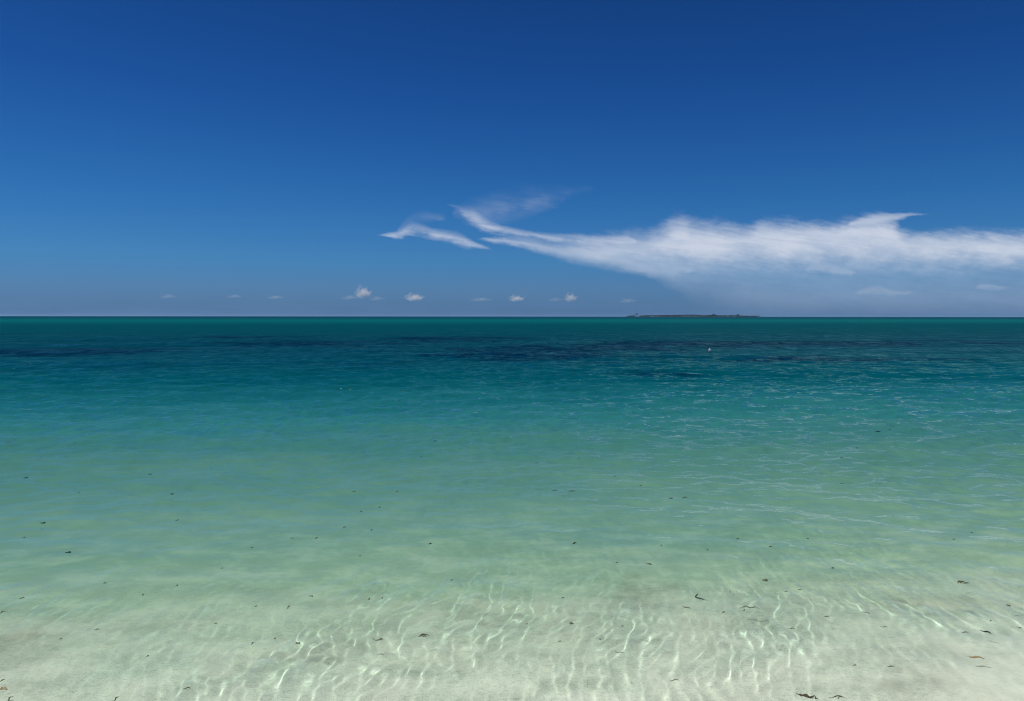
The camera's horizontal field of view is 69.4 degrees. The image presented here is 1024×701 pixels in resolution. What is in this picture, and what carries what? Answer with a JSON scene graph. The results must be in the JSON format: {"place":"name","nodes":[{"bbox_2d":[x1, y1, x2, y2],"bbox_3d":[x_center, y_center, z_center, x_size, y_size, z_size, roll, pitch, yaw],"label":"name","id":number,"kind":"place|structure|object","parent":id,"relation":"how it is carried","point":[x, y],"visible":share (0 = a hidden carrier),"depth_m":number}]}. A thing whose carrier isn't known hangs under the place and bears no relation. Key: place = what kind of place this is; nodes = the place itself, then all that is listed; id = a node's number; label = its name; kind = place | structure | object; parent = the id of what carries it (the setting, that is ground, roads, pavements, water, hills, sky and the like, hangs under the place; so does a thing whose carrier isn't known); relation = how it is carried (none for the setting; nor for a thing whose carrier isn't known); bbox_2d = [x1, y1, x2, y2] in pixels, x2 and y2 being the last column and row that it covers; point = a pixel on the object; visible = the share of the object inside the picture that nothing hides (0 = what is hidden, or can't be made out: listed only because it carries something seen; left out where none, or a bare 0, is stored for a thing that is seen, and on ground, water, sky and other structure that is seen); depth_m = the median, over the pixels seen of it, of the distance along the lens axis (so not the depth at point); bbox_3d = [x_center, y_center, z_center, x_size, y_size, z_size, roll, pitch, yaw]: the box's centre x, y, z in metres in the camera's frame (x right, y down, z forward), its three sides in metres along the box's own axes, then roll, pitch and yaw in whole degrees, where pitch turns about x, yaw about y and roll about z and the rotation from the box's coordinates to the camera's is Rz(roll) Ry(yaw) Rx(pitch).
{"place":"outdoors","nodes":[
{"label":"outdoors","id":0,"kind":"place"},
{"bbox_2d":[0,316,1023,700],"bbox_3d":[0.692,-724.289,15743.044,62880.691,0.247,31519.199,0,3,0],"label":"water","id":1,"kind":"structure","parent":0,"point":[440,468],"depth_m":6.17},
{"bbox_2d":[796,693,818,699],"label":"seagrass clump","id":2,"kind":"object","parent":1,"relation":"on","point":[806,695],"visible":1,"depth_m":3.11},
{"bbox_2d":[0,0,1023,316],"label":"sky","id":3,"kind":"structure","parent":0,"point":[579,158]},
{"bbox_2d":[649,316,728,316],"bbox_3d":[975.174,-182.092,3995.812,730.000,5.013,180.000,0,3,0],"label":"island","id":4,"kind":"structure","parent":0,"point":[687,316],"depth_m":3964.34},
{"bbox_2d":[626,314,759,316],"bbox_3d":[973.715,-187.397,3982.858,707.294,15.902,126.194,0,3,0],"label":"island forest","id":5,"kind":"object","parent":4,"relation":"on","point":[685,315],"visible":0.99,"depth_m":3949.95}
]}

